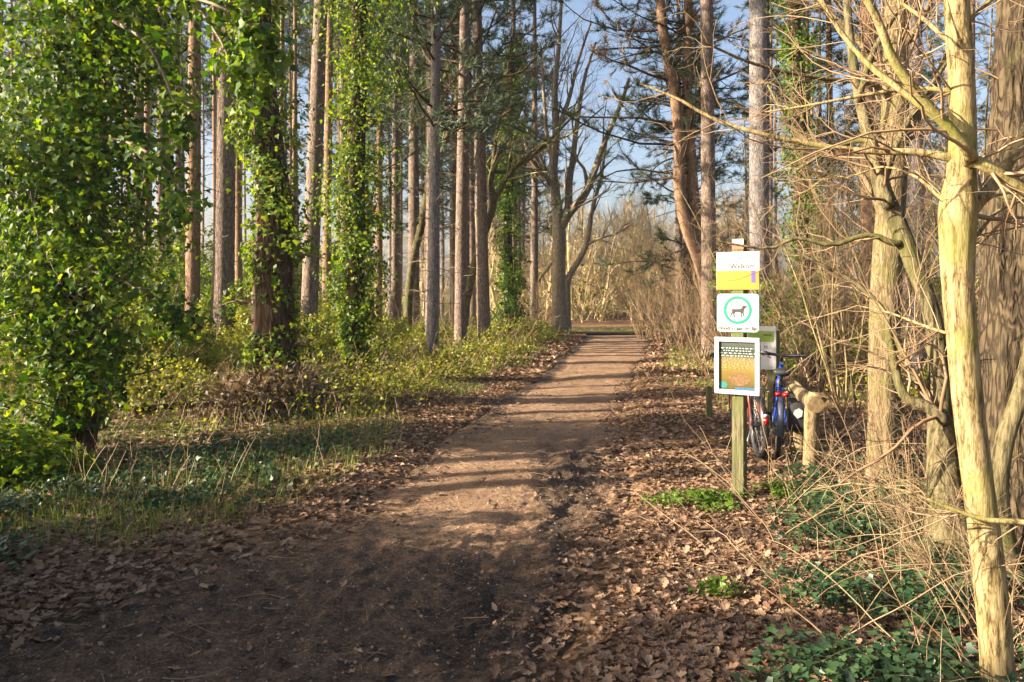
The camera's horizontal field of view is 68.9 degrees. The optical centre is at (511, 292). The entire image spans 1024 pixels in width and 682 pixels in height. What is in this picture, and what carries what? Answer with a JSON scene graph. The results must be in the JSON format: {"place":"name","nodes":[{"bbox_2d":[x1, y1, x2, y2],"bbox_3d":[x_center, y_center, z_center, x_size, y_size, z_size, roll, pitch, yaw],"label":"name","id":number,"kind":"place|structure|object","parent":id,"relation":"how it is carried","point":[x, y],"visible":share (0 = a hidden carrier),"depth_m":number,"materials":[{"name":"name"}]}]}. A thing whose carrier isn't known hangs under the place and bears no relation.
{"place":"outdoors","nodes":[
{"label":"outdoors","id":0,"kind":"place"},
{"bbox_2d":[0,335,650,681],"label":"path","id":1,"kind":"structure","parent":0,"point":[624,345],"depth_m":4.15,"materials":[{"name":"soil"}]},
{"bbox_2d":[1,368,892,681],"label":"fallen leaves","id":2,"kind":"object","parent":1,"relation":"on","point":[451,532],"depth_m":5.06,"materials":[{"name":"plant"}]},
{"bbox_2d":[3,0,995,295],"label":"sky","id":3,"kind":"structure","parent":0,"point":[578,6],"materials":[{"name":"blue"}]},
{"bbox_2d":[0,295,1023,681],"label":"ground","id":4,"kind":"structure","parent":0,"point":[624,323],"depth_m":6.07,"materials":[{"name":"plant"}]},
{"bbox_2d":[0,423,101,490],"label":"leafy clump","id":5,"kind":"object","parent":4,"relation":"on","point":[22,440],"visible":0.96,"depth_m":6.58,"materials":[{"name":"green plant"}]},
{"bbox_2d":[0,284,149,394],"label":"leafy bush","id":6,"kind":"object","parent":4,"relation":"on","point":[133,318],"visible":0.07,"depth_m":12.71,"materials":[{"name":"green plant"}]},
{"bbox_2d":[10,311,177,391],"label":"leafy bush","id":7,"kind":"object","parent":4,"relation":"on","point":[151,342],"visible":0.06,"depth_m":12.65,"materials":[{"name":"green plant"}]},
{"bbox_2d":[9,245,205,324],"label":"leafy bush","id":8,"kind":"object","parent":4,"relation":"on","point":[146,279],"visible":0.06,"depth_m":17.80,"materials":[{"name":"green plant"}]},
{"bbox_2d":[0,0,300,456],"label":"ivy tree","id":9,"kind":"object","parent":4,"relation":"on","point":[76,351],"visible":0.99,"depth_m":7.14,"materials":[{"name":"green plant"}]},
{"bbox_2d":[110,313,230,386],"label":"leafy bush","id":10,"kind":"object","parent":4,"relation":"on","point":[200,344],"visible":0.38,"depth_m":13.16,"materials":[{"name":"green plant"}]},
{"bbox_2d":[182,7,217,286],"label":"pine tree","id":11,"kind":"object","parent":4,"relation":"on","point":[203,159],"visible":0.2,"depth_m":52.31,"materials":[{"name":"brown plant"}]},
{"bbox_2d":[166,6,241,251],"bbox_3d":[-13.007,-8.794,32.473,4.595,21.078,3.853,0,0,-7],"label":"pine tree","id":12,"kind":"object","parent":4,"relation":"on","point":[214,108],"visible":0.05,"depth_m":31.95,"materials":[{"name":"brown plant"}]},
{"bbox_2d":[175,2,239,359],"bbox_3d":[-6.763,-7.088,15.870,4.163,17.675,4.540,0,0,0],"label":"pine tree","id":13,"kind":"object","parent":4,"relation":"on","point":[192,286],"visible":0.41,"depth_m":15.69,"materials":[{"name":"red plant"}]},
{"bbox_2d":[181,0,246,369],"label":"pine tree","id":14,"kind":"object","parent":4,"relation":"on","point":[224,261],"visible":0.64,"depth_m":15.75,"materials":[{"name":"brown plant"}]},
{"bbox_2d":[212,26,247,307],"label":"pine tree","id":15,"kind":"object","parent":4,"relation":"on","point":[238,234],"visible":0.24,"depth_m":20.33,"materials":[{"name":"brown plant"}]},
{"bbox_2d":[181,278,316,340],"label":"leafy bush","id":16,"kind":"object","parent":4,"relation":"on","point":[249,290],"visible":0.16,"depth_m":16.38,"materials":[{"name":"green plant"}]},
{"bbox_2d":[194,301,323,370],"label":"leafy bush","id":17,"kind":"object","parent":4,"relation":"on","point":[242,325],"visible":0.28,"depth_m":14.73,"materials":[{"name":"green plant"}]},
{"bbox_2d":[182,0,368,427],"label":"ivy tree","id":18,"kind":"object","parent":4,"relation":"on","point":[273,358],"visible":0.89,"depth_m":10.36,"materials":[{"name":"green plant"}]},
{"bbox_2d":[277,0,312,293],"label":"pine tree","id":19,"kind":"object","parent":4,"relation":"on","point":[305,47],"visible":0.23,"depth_m":42.22,"materials":[{"name":"brown plant"}]},
{"bbox_2d":[285,0,306,302],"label":"pine tree","id":20,"kind":"object","parent":4,"relation":"on","point":[295,84],"visible":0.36,"depth_m":26.68,"materials":[{"name":"brown plant"}]},
{"bbox_2d":[284,0,336,347],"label":"pine tree","id":21,"kind":"object","parent":4,"relation":"on","point":[309,295],"visible":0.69,"depth_m":17.95,"materials":[{"name":"brown plant"}]},
{"bbox_2d":[244,239,389,310],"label":"leafy bush","id":22,"kind":"object","parent":4,"relation":"on","point":[298,284],"visible":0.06,"depth_m":29.11,"materials":[{"name":"green plant"}]},
{"bbox_2d":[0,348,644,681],"bbox_3d":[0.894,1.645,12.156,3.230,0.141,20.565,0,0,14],"label":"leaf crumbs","id":23,"kind":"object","parent":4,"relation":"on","point":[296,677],"visible":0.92,"depth_m":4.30,"materials":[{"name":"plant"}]},
{"bbox_2d":[301,0,350,324],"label":"pine tree","id":24,"kind":"object","parent":4,"relation":"on","point":[328,128],"visible":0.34,"depth_m":22.18,"materials":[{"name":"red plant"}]},
{"bbox_2d":[295,303,381,371],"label":"leafy bush","id":25,"kind":"object","parent":4,"relation":"on","point":[324,338],"visible":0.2,"depth_m":15.06,"materials":[{"name":"green plant"}]},
{"bbox_2d":[272,0,408,302],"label":"pine tree","id":26,"kind":"object","parent":4,"relation":"on","point":[341,124],"visible":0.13,"depth_m":30.79,"materials":[{"name":"green plant"}]},
{"bbox_2d":[282,0,425,323],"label":"pine tree","id":27,"kind":"object","parent":4,"relation":"on","point":[421,137],"visible":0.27,"depth_m":24.78,"materials":[{"name":"green plant"}]},
{"bbox_2d":[285,0,447,384],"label":"ivy tree","id":28,"kind":"object","parent":4,"relation":"on","point":[353,313],"visible":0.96,"depth_m":13.35,"materials":[{"name":"green plant"}]},
{"bbox_2d":[333,0,425,333],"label":"pine tree","id":29,"kind":"object","parent":4,"relation":"on","point":[378,244],"visible":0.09,"depth_m":27.89,"materials":[{"name":"red plant"}]},
{"bbox_2d":[338,8,423,326],"bbox_3d":[-5.003,-7.682,30.890,3.759,18.840,3.664,0,0,-37],"label":"pine tree","id":30,"kind":"object","parent":4,"relation":"on","point":[394,244],"visible":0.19,"depth_m":30.88,"materials":[{"name":"brown plant"}]},
{"bbox_2d":[348,15,425,319],"bbox_3d":[-6.212,-6.138,36.756,4.693,15.818,5.562,0,0,-25],"label":"pine tree","id":31,"kind":"object","parent":4,"relation":"on","point":[388,207],"visible":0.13,"depth_m":36.76,"materials":[{"name":"green plant"}]},
{"bbox_2d":[366,0,425,318],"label":"pine tree","id":32,"kind":"object","parent":4,"relation":"on","point":[400,191],"visible":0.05,"depth_m":40.38,"materials":[{"name":"brown plant"}]},
{"bbox_2d":[337,0,470,329],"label":"pine tree","id":33,"kind":"object","parent":4,"relation":"on","point":[413,180],"visible":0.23,"depth_m":27.83,"materials":[{"name":"brown plant"}]},
{"bbox_2d":[369,312,443,355],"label":"leafy bush","id":34,"kind":"object","parent":4,"relation":"on","point":[402,328],"visible":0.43,"depth_m":18.98,"materials":[{"name":"green plant"}]},
{"bbox_2d":[403,64,457,315],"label":"pine tree","id":35,"kind":"object","parent":4,"relation":"on","point":[443,249],"visible":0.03,"depth_m":53.19,"materials":[{"name":"brown plant"}]},
{"bbox_2d":[374,0,487,323],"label":"pine tree","id":36,"kind":"object","parent":4,"relation":"on","point":[453,211],"visible":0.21,"depth_m":33.40,"materials":[{"name":"green plant"}]},
{"bbox_2d":[0,321,864,553],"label":"grass","id":37,"kind":"structure","parent":4,"relation":"on","point":[240,499],"depth_m":6.55,"materials":[{"name":"plant"}]},
{"bbox_2d":[368,0,499,331],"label":"pine tree","id":38,"kind":"object","parent":4,"relation":"on","point":[428,26],"visible":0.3,"depth_m":23.34,"materials":[{"name":"brown plant"}]},
{"bbox_2d":[328,0,542,364],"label":"pine tree","id":39,"kind":"object","parent":4,"relation":"on","point":[432,155],"visible":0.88,"depth_m":16.94,"materials":[{"name":"brown plant"}]},
{"bbox_2d":[399,0,498,325],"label":"pine tree","id":40,"kind":"object","parent":4,"relation":"on","point":[452,169],"visible":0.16,"depth_m":36.91,"materials":[{"name":"brown plant"}]},
{"bbox_2d":[418,0,507,323],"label":"pine tree","id":41,"kind":"object","parent":4,"relation":"on","point":[468,213],"visible":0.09,"depth_m":29.82,"materials":[{"name":"red plant"}]},
{"bbox_2d":[0,312,926,436],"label":"bramble undergrowth","id":42,"kind":"object","parent":4,"relation":"on","point":[383,379],"visible":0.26,"depth_m":12.51,"materials":[{"name":"green plant"}]},
{"bbox_2d":[367,0,569,346],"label":"pine tree","id":43,"kind":"object","parent":4,"relation":"on","point":[460,314],"visible":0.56,"depth_m":20.90,"materials":[{"name":"brown plant"}]},
{"bbox_2d":[419,1,523,324],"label":"pine tree","id":44,"kind":"object","parent":4,"relation":"on","point":[472,211],"visible":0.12,"depth_m":38.77,"materials":[{"name":"brown plant"}]},
{"bbox_2d":[403,2,559,334],"bbox_3d":[-0.974,-4.094,23.822,5.094,11.659,3.613,0,0,0],"label":"pine tree","id":45,"kind":"object","parent":4,"relation":"on","point":[409,288],"visible":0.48,"depth_m":23.89,"materials":[{"name":"brown plant"}]},
{"bbox_2d":[2,168,981,322],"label":"woodland","id":46,"kind":"object","parent":4,"relation":"on","point":[589,294],"visible":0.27,"depth_m":48.53,"materials":[{"name":"beige plant"}]},
{"bbox_2d":[440,0,545,340],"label":"pine tree","id":47,"kind":"object","parent":4,"relation":"on","point":[483,295],"visible":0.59,"depth_m":23.95,"materials":[{"name":"brown plant"}]},
{"bbox_2d":[0,416,1023,681],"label":"ivy ground cover","id":48,"kind":"object","parent":4,"relation":"on","point":[860,668],"visible":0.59,"depth_m":4.40,"materials":[{"name":"green plant"}]},
{"bbox_2d":[0,334,1023,681],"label":"dry stalks","id":49,"kind":"object","parent":4,"relation":"on","point":[358,438],"visible":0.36,"depth_m":6.90,"materials":[{"name":"plant"}]},
{"bbox_2d":[486,27,540,337],"bbox_3d":[0.003,-4.023,26.934,2.110,11.478,1.938,0,0,0],"label":"ivy tree","id":50,"kind":"object","parent":4,"relation":"on","point":[508,286],"visible":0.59,"depth_m":26.82,"materials":[{"name":"green plant"}]},
{"bbox_2d":[469,0,575,326],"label":"pine tree","id":51,"kind":"object","parent":4,"relation":"on","point":[513,25],"visible":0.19,"depth_m":31.52,"materials":[{"name":"green plant"}]},
{"bbox_2d":[486,0,564,304],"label":"pine tree","id":52,"kind":"object","parent":4,"relation":"on","point":[526,27],"visible":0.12,"depth_m":46.43,"materials":[{"name":"green plant"}]},
{"bbox_2d":[473,0,581,327],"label":"pine tree","id":53,"kind":"object","parent":4,"relation":"on","point":[534,236],"visible":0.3,"depth_m":33.95,"materials":[{"name":"brown plant"}]},
{"bbox_2d":[500,56,570,313],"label":"pine tree","id":54,"kind":"object","parent":4,"relation":"on","point":[546,229],"visible":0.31,"depth_m":44.53,"materials":[{"name":"green plant"}]},
{"bbox_2d":[466,28,606,331],"bbox_3d":[0.687,-3.567,24.224,4.723,10.590,2.151,0,0,26],"label":"bare tree","id":55,"kind":"object","parent":4,"relation":"on","point":[508,172],"visible":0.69,"depth_m":24.38,"materials":[{"name":"brown plant"}]},
{"bbox_2d":[500,0,658,333],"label":"bare tree","id":56,"kind":"object","parent":4,"relation":"on","point":[559,308],"visible":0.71,"depth_m":29.28,"materials":[{"name":"brown plant"}]},
{"bbox_2d":[527,105,649,329],"bbox_3d":[3.334,-3.273,32.843,5.606,9.959,2.535,0,0,9],"label":"bare tree","id":57,"kind":"object","parent":4,"relation":"on","point":[577,262],"visible":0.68,"depth_m":32.87,"materials":[{"name":"brown plant"}]},
{"bbox_2d":[597,244,682,338],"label":"bare shrub","id":58,"kind":"object","parent":4,"relation":"on","point":[632,317],"visible":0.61,"depth_m":26.77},
{"bbox_2d":[607,246,699,342],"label":"bare shrub","id":59,"kind":"object","parent":4,"relation":"on","point":[676,324],"visible":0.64,"depth_m":23.80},
{"bbox_2d":[617,252,716,353],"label":"bare shrub","id":60,"kind":"object","parent":4,"relation":"on","point":[681,343],"visible":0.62,"depth_m":20.11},
{"bbox_2d":[617,242,718,348],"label":"bare shrub","id":61,"kind":"object","parent":4,"relation":"on","point":[671,302],"visible":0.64,"depth_m":22.25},
{"bbox_2d":[594,0,748,338],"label":"pine tree","id":62,"kind":"object","parent":4,"relation":"on","point":[658,130],"visible":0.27,"depth_m":25.81,"materials":[{"name":"green plant"}]},
{"bbox_2d":[611,0,744,330],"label":"pine tree","id":63,"kind":"object","parent":4,"relation":"on","point":[679,235],"visible":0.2,"depth_m":30.94,"materials":[{"name":"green plant"}]},
{"bbox_2d":[543,0,817,294],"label":"pine tree","id":64,"kind":"object","parent":4,"relation":"on","point":[682,114],"visible":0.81,"depth_m":21.45,"materials":[{"name":"brown plant"}]},
{"bbox_2d":[645,242,720,360],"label":"bare shrub","id":65,"kind":"object","parent":4,"relation":"on","point":[688,318],"visible":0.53,"depth_m":17.86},
{"bbox_2d":[639,486,754,512],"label":"herb clump","id":66,"kind":"object","parent":4,"relation":"on","point":[717,498],"visible":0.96,"depth_m":5.72,"materials":[{"name":"green plant"}]},
{"bbox_2d":[689,0,736,354],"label":"pine tree","id":67,"kind":"object","parent":4,"relation":"on","point":[707,167],"visible":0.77,"depth_m":19.41,"materials":[{"name":"brown plant"}]},
{"bbox_2d":[654,275,776,377],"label":"bare shrub","id":68,"kind":"object","parent":4,"relation":"on","point":[696,355],"visible":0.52,"depth_m":14.16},
{"bbox_2d":[687,575,746,597],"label":"herb clump","id":69,"kind":"object","parent":4,"relation":"on","point":[716,586],"visible":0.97,"depth_m":3.96,"materials":[{"name":"green plant"}]},
{"bbox_2d":[648,229,786,346],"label":"bare shrub","id":70,"kind":"object","parent":4,"relation":"on","point":[715,304],"visible":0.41,"depth_m":17.22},
{"bbox_2d":[714,239,760,496],"bbox_3d":[1.811,0.755,5.959,0.355,2.364,0.135,0,0,32],"label":"sign post","id":71,"kind":"object","parent":4,"relation":"on","point":[737,365],"visible":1,"depth_m":5.92,"materials":[{"name":"brown wood"}]},
{"bbox_2d":[709,351,770,458],"bbox_3d":[2.496,1.152,7.968,0.671,1.002,1.811,-3,0,6],"label":"bicycle","id":72,"kind":"object","parent":4,"relation":"on","point":[754,424],"visible":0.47,"depth_m":7.45,"materials":[{"name":"red rubber"}]},
{"bbox_2d":[719,99,783,253],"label":"pine tree","id":73,"kind":"object","parent":4,"relation":"on","point":[735,172],"visible":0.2,"depth_m":54.14,"materials":[{"name":"green plant"}]},
{"bbox_2d":[647,155,871,365],"bbox_3d":[5.664,-0.847,16.010,4.815,5.109,3.836,0,0,43],"label":"bare shrub","id":74,"kind":"object","parent":4,"relation":"on","point":[763,230],"visible":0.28,"depth_m":15.82,"materials":[{"name":"brown plant"}]},
{"bbox_2d":[737,0,782,325],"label":"pine tree","id":75,"kind":"object","parent":4,"relation":"on","point":[759,40],"visible":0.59,"depth_m":16.39,"materials":[{"name":"grey plant"}]},
{"bbox_2d":[663,232,856,387],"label":"bare shrub","id":76,"kind":"object","parent":4,"relation":"on","point":[766,381],"visible":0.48,"depth_m":12.62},
{"bbox_2d":[733,1,787,297],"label":"pine tree","id":77,"kind":"object","parent":4,"relation":"on","point":[771,178],"visible":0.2,"depth_m":47.40,"materials":[{"name":"brown plant"}]},
{"bbox_2d":[747,326,779,433],"bbox_3d":[2.940,1.163,8.751,0.360,1.546,0.111,0,0,30],"label":"information sign","id":78,"kind":"object","parent":4,"relation":"on","point":[769,336],"visible":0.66,"depth_m":8.67,"materials":[{"name":"metal"}]},
{"bbox_2d":[708,250,860,362],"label":"bare shrub","id":79,"kind":"object","parent":4,"relation":"on","point":[763,288],"visible":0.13,"depth_m":16.62,"materials":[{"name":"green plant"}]},
{"bbox_2d":[761,352,813,458],"bbox_3d":[2.864,1.160,7.994,0.671,1.002,1.784,4,1,19],"label":"bicycle","id":80,"kind":"object","parent":4,"relation":"on","point":[793,418],"visible":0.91,"depth_m":7.27,"materials":[{"name":"metal"}]},
{"bbox_2d":[734,0,860,286],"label":"pine tree","id":81,"kind":"object","parent":4,"relation":"on","point":[840,59],"visible":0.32,"depth_m":22.07,"materials":[{"name":"green plant"}]},
{"bbox_2d":[578,0,1023,681],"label":"hazel tree","id":82,"kind":"object","parent":4,"relation":"on","point":[962,200],"visible":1,"depth_m":2.88,"materials":[{"name":"beige plant"}]},
{"bbox_2d":[775,376,826,475],"bbox_3d":[2.887,1.365,7.490,0.242,0.994,1.841,0,0,12],"label":"wooden rail","id":83,"kind":"object","parent":4,"relation":"on","point":[813,403],"visible":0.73,"depth_m":6.68,"materials":[{"name":"wood"}]},
{"bbox_2d":[758,0,844,380],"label":"ivy tree","id":84,"kind":"object","parent":4,"relation":"on","point":[797,57],"visible":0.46,"depth_m":13.69,"materials":[{"name":"green plant"}]},
{"bbox_2d":[753,479,852,507],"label":"herb clump","id":85,"kind":"object","parent":4,"relation":"on","point":[777,489],"visible":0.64,"depth_m":6.00,"materials":[{"name":"green plant"}]},
{"bbox_2d":[695,176,915,385],"bbox_3d":[4.521,-0.158,12.505,3.642,3.732,2.979,0,0,-9],"label":"bare shrub","id":86,"kind":"object","parent":4,"relation":"on","point":[805,348],"visible":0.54,"depth_m":12.20,"materials":[{"name":"plant"}]},
{"bbox_2d":[759,305,867,375],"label":"bare shrub","id":87,"kind":"object","parent":4,"relation":"on","point":[819,360],"visible":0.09,"depth_m":14.67,"materials":[{"name":"brown plant"}]},
{"bbox_2d":[633,0,994,483],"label":"oak tree","id":88,"kind":"object","parent":4,"relation":"on","point":[886,257],"visible":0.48,"depth_m":6.51,"materials":[{"name":"brown plant"}]},
{"bbox_2d":[686,141,942,387],"bbox_3d":[5.382,-0.352,12.879,3.277,4.105,4.007,0,0,-37],"label":"bare shrub","id":89,"kind":"object","parent":4,"relation":"on","point":[819,373],"visible":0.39,"depth_m":13.16,"materials":[{"name":"plant"}]},
{"bbox_2d":[616,377,1023,681],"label":"bramble canes","id":90,"kind":"object","parent":4,"relation":"on","point":[897,599],"visible":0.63,"depth_m":3.58,"materials":[{"name":"plant"}]},
{"bbox_2d":[810,0,843,265],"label":"pine tree","id":91,"kind":"object","parent":4,"relation":"on","point":[830,91],"visible":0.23,"depth_m":24.22,"materials":[{"name":"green plant"}]},
{"bbox_2d":[688,0,993,564],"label":"leaning tree","id":92,"kind":"object","parent":4,"relation":"on","point":[935,404],"visible":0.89,"depth_m":5.01,"materials":[{"name":"brown plant"}]},
{"bbox_2d":[760,145,938,370],"bbox_3d":[7.118,-0.540,15.088,3.575,4.478,4.371,0,0,42],"label":"bare shrub","id":93,"kind":"object","parent":4,"relation":"on","point":[843,273],"visible":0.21,"depth_m":14.83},
{"bbox_2d":[729,109,986,399],"bbox_3d":[5.164,-0.603,11.411,3.452,4.598,4.334,0,0,0],"label":"bare shrub","id":94,"kind":"object","parent":4,"relation":"on","point":[838,390],"visible":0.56,"depth_m":11.61,"materials":[{"name":"brown plant"}]},
{"bbox_2d":[854,0,875,354],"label":"pine tree","id":95,"kind":"object","parent":4,"relation":"on","point":[869,88],"visible":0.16,"depth_m":15.94,"materials":[{"name":"red plant"}]},
{"bbox_2d":[759,232,977,415],"bbox_3d":[4.410,0.475,9.762,2.708,2.437,2.719,0,0,21],"label":"bare shrub","id":96,"kind":"object","parent":4,"relation":"on","point":[841,372],"visible":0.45,"depth_m":9.81,"materials":[{"name":"plant"}]},
{"bbox_2d":[760,107,986,394],"bbox_3d":[6.293,-0.853,11.962,3.836,5.109,4.815,0,0,-34],"label":"bare shrub","id":97,"kind":"object","parent":4,"relation":"on","point":[863,280],"visible":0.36,"depth_m":12.38,"materials":[{"name":"brown plant"}]},
{"bbox_2d":[822,0,941,216],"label":"pine tree","id":98,"kind":"object","parent":4,"relation":"on","point":[924,70],"visible":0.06,"depth_m":33.13,"materials":[{"name":"green plant"}]},
{"bbox_2d":[814,363,953,488],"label":"bare shrub","id":99,"kind":"object","parent":4,"relation":"on","point":[871,424],"visible":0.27,"depth_m":6.07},
{"bbox_2d":[786,52,991,425],"bbox_3d":[4.917,-0.367,8.412,3.277,4.105,4.007,0,0,38],"label":"bare shrub","id":100,"kind":"object","parent":4,"relation":"on","point":[920,328],"visible":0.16,"depth_m":8.59,"materials":[{"name":"plant"}]},
{"bbox_2d":[798,0,994,323],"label":"bare shrub","id":101,"kind":"object","parent":4,"relation":"on","point":[984,153],"visible":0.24,"depth_m":8.80,"materials":[{"name":"brown plant"}]},
{"bbox_2d":[838,102,981,327],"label":"bare shrub","id":102,"kind":"object","parent":4,"relation":"on","point":[926,265],"visible":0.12,"depth_m":13.34,"materials":[{"name":"brown plant"}]},
{"bbox_2d":[876,0,944,382],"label":"pine tree","id":103,"kind":"object","parent":4,"relation":"on","point":[916,61],"visible":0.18,"depth_m":13.40,"materials":[{"name":"brown plant"}]},
{"bbox_2d":[821,390,1019,538],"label":"bare shrub","id":104,"kind":"object","parent":4,"relation":"on","point":[909,499],"visible":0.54,"depth_m":4.89,"materials":[{"name":"plant"}]},
{"bbox_2d":[858,437,1023,663],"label":"bare shrub","id":105,"kind":"object","parent":4,"relation":"on","point":[957,593],"visible":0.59,"depth_m":3.54,"materials":[{"name":"plant"}]},
{"bbox_2d":[863,452,1023,586],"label":"bare shrub","id":106,"kind":"object","parent":4,"relation":"on","point":[919,544],"visible":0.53,"depth_m":4.15,"materials":[{"name":"plant"}]},
{"bbox_2d":[887,0,1023,574],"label":"old tree","id":107,"kind":"object","parent":4,"relation":"on","point":[1001,317],"visible":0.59,"depth_m":4.44,"materials":[{"name":"brown plant"}]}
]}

